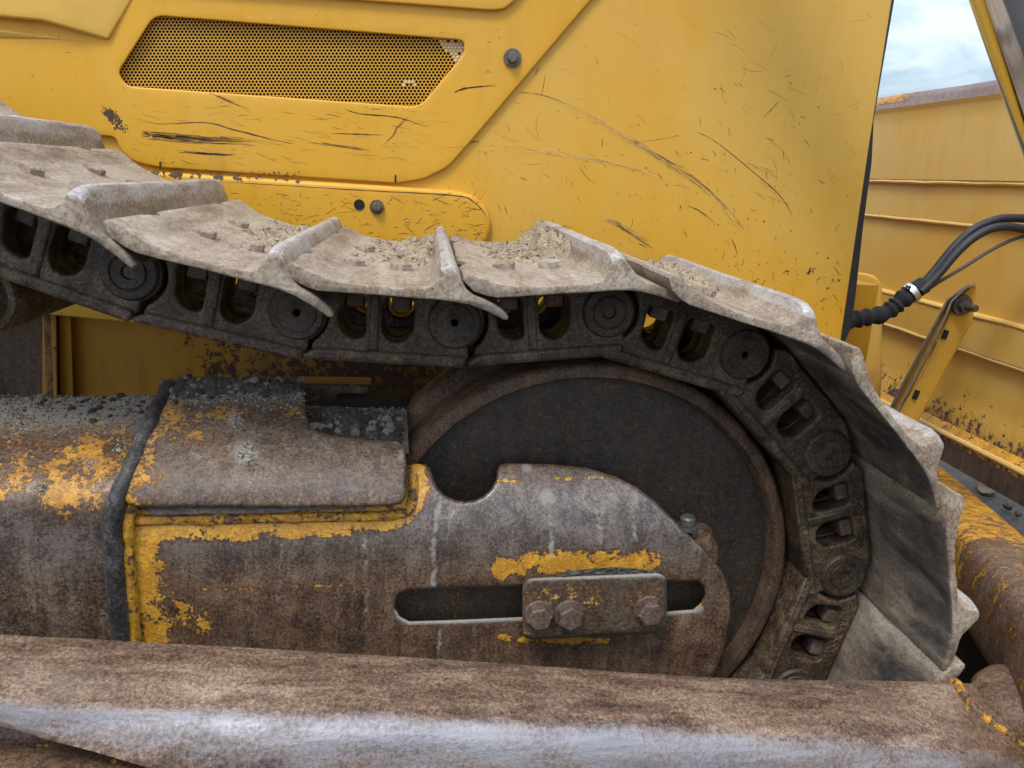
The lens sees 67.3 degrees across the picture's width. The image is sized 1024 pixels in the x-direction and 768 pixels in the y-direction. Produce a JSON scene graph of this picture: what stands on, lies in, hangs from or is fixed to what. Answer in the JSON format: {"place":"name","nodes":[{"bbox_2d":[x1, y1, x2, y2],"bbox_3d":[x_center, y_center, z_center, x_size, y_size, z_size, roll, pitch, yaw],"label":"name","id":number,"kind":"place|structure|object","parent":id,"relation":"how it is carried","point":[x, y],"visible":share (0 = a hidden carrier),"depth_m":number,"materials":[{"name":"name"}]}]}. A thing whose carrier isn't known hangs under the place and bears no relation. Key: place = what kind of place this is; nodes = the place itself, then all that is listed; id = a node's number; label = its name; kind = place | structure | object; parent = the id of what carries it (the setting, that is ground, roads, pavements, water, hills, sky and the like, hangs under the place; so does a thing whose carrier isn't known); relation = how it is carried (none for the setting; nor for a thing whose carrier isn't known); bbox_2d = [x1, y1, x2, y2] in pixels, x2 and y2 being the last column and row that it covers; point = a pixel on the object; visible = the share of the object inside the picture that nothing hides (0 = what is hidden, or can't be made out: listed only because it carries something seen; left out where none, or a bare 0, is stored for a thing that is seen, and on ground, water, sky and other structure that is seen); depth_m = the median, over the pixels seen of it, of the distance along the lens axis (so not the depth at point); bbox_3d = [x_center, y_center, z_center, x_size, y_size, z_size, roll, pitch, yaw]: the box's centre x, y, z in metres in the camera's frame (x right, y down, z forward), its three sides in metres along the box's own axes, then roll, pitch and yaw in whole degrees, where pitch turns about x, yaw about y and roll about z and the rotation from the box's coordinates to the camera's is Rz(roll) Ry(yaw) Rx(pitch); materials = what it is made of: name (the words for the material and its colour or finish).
{"place":"outdoors","nodes":[
{"label":"outdoors","id":0,"kind":"place"},
{"bbox_2d":[306,405,403,441],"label":"dirt","id":1,"kind":"structure","parent":0,"point":[349,423],"depth_m":1.10,"materials":[{"name":"grey soil"}]},
{"bbox_2d":[313,422,319,427],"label":"stone","id":2,"kind":"object","parent":1,"relation":"on","point":[316,424],"visible":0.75,"depth_m":1.08,"materials":[{"name":"grey stone"}]},
{"bbox_2d":[314,415,321,421],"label":"stone","id":3,"kind":"object","parent":1,"relation":"on","point":[318,418],"visible":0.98,"depth_m":1.10,"materials":[{"name":"grey stone"}]},
{"bbox_2d":[319,424,328,429],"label":"stone","id":4,"kind":"object","parent":1,"relation":"on","point":[321,426],"visible":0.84,"depth_m":1.08,"materials":[{"name":"grey stone"}]},
{"bbox_2d":[321,427,330,432],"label":"stone","id":5,"kind":"object","parent":1,"relation":"on","point":[327,429],"visible":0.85,"depth_m":1.08,"materials":[{"name":"grey stone"}]},
{"bbox_2d":[334,427,341,433],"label":"stone","id":6,"kind":"object","parent":1,"relation":"on","point":[337,430],"visible":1,"depth_m":1.08,"materials":[{"name":"grey stone"}]},
{"bbox_2d":[350,427,359,435],"bbox_3d":[-0.220,0.069,1.079,0.012,0.016,0.014,14,19,36],"label":"stone","id":7,"kind":"object","parent":1,"relation":"on","point":[354,431],"visible":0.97,"depth_m":1.07,"materials":[{"name":"grey stone"}]},
{"bbox_2d":[361,415,371,422],"bbox_3d":[-0.209,0.052,1.110,0.015,0.012,0.014,-19,59,-26],"label":"stone","id":8,"kind":"object","parent":1,"relation":"on","point":[366,418],"visible":1,"depth_m":1.10,"materials":[{"name":"grey stone"}]},
{"bbox_2d":[368,425,376,430],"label":"stone","id":9,"kind":"object","parent":1,"relation":"on","point":[372,427],"visible":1,"depth_m":1.08,"materials":[{"name":"grey stone"}]},
{"bbox_2d":[368,420,376,424],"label":"stone","id":10,"kind":"object","parent":1,"relation":"on","point":[372,421],"visible":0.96,"depth_m":1.10,"materials":[{"name":"grey stone"}]},
{"bbox_2d":[381,415,391,421],"bbox_3d":[-0.181,0.055,1.108,0.016,0.020,0.017,41,25,28],"label":"stone","id":11,"kind":"object","parent":1,"relation":"on","point":[387,418],"visible":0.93,"depth_m":1.10,"materials":[{"name":"grey stone"}]},
{"bbox_2d":[382,427,395,432],"bbox_3d":[-0.174,0.066,1.090,0.020,0.011,0.017,-4,-21,-34],"label":"stone","id":12,"kind":"object","parent":1,"relation":"on","point":[387,428],"visible":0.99,"depth_m":1.08,"materials":[{"name":"grey stone"}]},
{"bbox_2d":[386,421,394,426],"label":"stone","id":13,"kind":"object","parent":1,"relation":"on","point":[389,424],"visible":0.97,"depth_m":1.09,"materials":[{"name":"grey stone"}]},
{"bbox_2d":[395,428,401,436],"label":"stone","id":14,"kind":"object","parent":1,"relation":"on","point":[398,431],"visible":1,"depth_m":1.08,"materials":[{"name":"grey stone"}]},
{"bbox_2d":[395,425,404,431],"bbox_3d":[-0.160,0.064,1.094,0.013,0.014,0.015,-24,-42,35],"label":"stone","id":15,"kind":"object","parent":1,"relation":"on","point":[401,427],"visible":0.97,"depth_m":1.09,"materials":[{"name":"grey stone"}]},
{"bbox_2d":[878,0,995,97],"label":"sky","id":16,"kind":"structure","parent":0,"point":[932,44],"materials":[{"name":"white"}]},
{"bbox_2d":[938,460,1023,535],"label":"ground","id":17,"kind":"structure","parent":0,"point":[994,501],"depth_m":3.00,"materials":[{"name":"grey concrete"}]},
{"bbox_2d":[0,0,1023,677],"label":"bulldozer","id":18,"kind":"object","parent":17,"relation":"on","point":[602,514],"visible":0.78,"depth_m":1.37,"materials":[{"name":"yellow paint"}]},
{"bbox_2d":[24,396,31,401],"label":"stone","id":19,"kind":"object","parent":18,"relation":"on","point":[28,399],"visible":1,"depth_m":1.11,"materials":[{"name":"grey stone"}]},
{"bbox_2d":[67,406,76,410],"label":"stone","id":20,"kind":"object","parent":18,"relation":"on","point":[70,408],"visible":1,"depth_m":1.10,"materials":[{"name":"grey stone"}]},
{"bbox_2d":[87,408,95,413],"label":"stone","id":21,"kind":"object","parent":18,"relation":"on","point":[91,410],"visible":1,"depth_m":1.10,"materials":[{"name":"grey stone"}]},
{"bbox_2d":[90,418,96,423],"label":"stone","id":22,"kind":"object","parent":18,"relation":"on","point":[93,420],"visible":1,"depth_m":1.07,"materials":[{"name":"grey stone"}]},
{"bbox_2d":[116,393,125,398],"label":"stone","id":23,"kind":"object","parent":18,"relation":"on","point":[119,395],"visible":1,"depth_m":1.14,"materials":[{"name":"black stone"}]},
{"bbox_2d":[121,400,127,405],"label":"stone","id":24,"kind":"object","parent":18,"relation":"on","point":[124,402],"visible":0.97,"depth_m":1.12,"materials":[{"name":"grey stone"}]},
{"bbox_2d":[121,407,129,412],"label":"stone","id":25,"kind":"object","parent":18,"relation":"on","point":[126,410],"visible":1,"depth_m":1.10,"materials":[{"name":"grey stone"}]},
{"bbox_2d":[0,377,404,498],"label":"grit","id":26,"kind":"object","parent":18,"relation":"on","point":[186,416],"visible":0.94,"depth_m":1.08,"materials":[{"name":"grey stone"}]},
{"bbox_2d":[171,376,302,397],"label":"dirt","id":27,"kind":"structure","parent":18,"relation":"on","point":[209,387],"depth_m":1.10,"materials":[{"name":"grey soil"}]},
{"bbox_2d":[189,383,196,387],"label":"stone","id":28,"kind":"object","parent":27,"relation":"on","point":[193,385],"visible":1,"depth_m":1.10,"materials":[{"name":"grey stone"}]},
{"bbox_2d":[197,388,204,393],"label":"stone","id":29,"kind":"object","parent":27,"relation":"on","point":[199,390],"visible":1,"depth_m":1.09,"materials":[{"name":"black stone"}]},
{"bbox_2d":[298,382,304,387],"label":"stone","id":30,"kind":"object","parent":27,"relation":"on","point":[302,384],"visible":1,"depth_m":1.12,"materials":[{"name":"black stone"}]},
{"bbox_2d":[250,376,259,382],"bbox_3d":[-0.375,-0.003,1.119,0.017,0.019,0.011,24,20,-16],"label":"stone","id":31,"kind":"object","parent":18,"relation":"on","point":[254,379],"visible":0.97,"depth_m":1.11,"materials":[{"name":"grey stone"}]},
{"bbox_2d":[309,423,314,429],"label":"stone","id":32,"kind":"object","parent":18,"relation":"on","point":[311,426],"visible":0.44,"depth_m":1.08,"materials":[{"name":"grey stone"}]},
{"bbox_2d":[359,0,514,9],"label":"upper door","id":33,"kind":"structure","parent":18,"relation":"in","point":[467,4],"depth_m":1.42,"materials":[{"name":"yellow paint"}]},
{"bbox_2d":[0,99,978,682],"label":"crawler track","id":34,"kind":"structure","parent":18,"relation":"on","point":[872,505],"depth_m":1.03,"materials":[{"name":"metal"}]},
{"bbox_2d":[216,216,311,248],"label":"dirt","id":35,"kind":"structure","parent":34,"relation":"on","point":[267,239],"depth_m":1.10,"materials":[{"name":"beige soil"}]},
{"bbox_2d":[352,234,433,266],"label":"dirt","id":36,"kind":"structure","parent":34,"relation":"on","point":[417,251],"depth_m":1.16,"materials":[{"name":"beige soil"}]},
{"bbox_2d":[477,218,570,264],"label":"dirt","id":37,"kind":"structure","parent":34,"relation":"on","point":[551,244],"depth_m":1.17,"materials":[{"name":"beige soil"}]},
{"bbox_2d":[644,259,718,294],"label":"dirt","id":38,"kind":"structure","parent":34,"relation":"on","point":[692,280],"depth_m":1.23,"materials":[{"name":"beige soil"}]},
{"bbox_2d":[0,464,1023,767],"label":"push frame","id":39,"kind":"object","parent":18,"relation":"attached to","point":[70,702],"visible":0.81,"depth_m":0.85,"materials":[{"name":"metal"}]},
{"bbox_2d":[857,80,1023,506],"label":"dozer blade","id":40,"kind":"object","parent":39,"relation":"on","point":[945,360],"visible":0.44,"depth_m":2.16,"materials":[{"name":"yellow paint"}]},
{"bbox_2d":[850,214,1023,329],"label":"hose bundle","id":41,"kind":"object","parent":40,"relation":"attached to","point":[909,294],"visible":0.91,"depth_m":1.80,"materials":[{"name":"rubber"}]},
{"bbox_2d":[976,480,995,494],"bbox_3d":[1.888,0.404,3.052,0.078,0.084,0.112,13,3,10],"label":"stone","id":42,"kind":"object","parent":17,"relation":"on","point":[983,489],"visible":0.44,"depth_m":3.03,"materials":[{"name":"grey stone"}]},
{"bbox_2d":[1002,501,1012,509],"bbox_3d":[1.861,0.456,2.887,0.038,0.036,0.035,-11,20,-42],"label":"stone","id":43,"kind":"object","parent":17,"relation":"on","point":[1007,505],"visible":1,"depth_m":2.88,"materials":[{"name":"grey stone"}]},
{"bbox_2d":[1014,509,1022,516],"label":"stone","id":44,"kind":"object","parent":17,"relation":"on","point":[1018,512],"visible":1,"depth_m":2.82,"materials":[{"name":"grey stone"}]}
]}

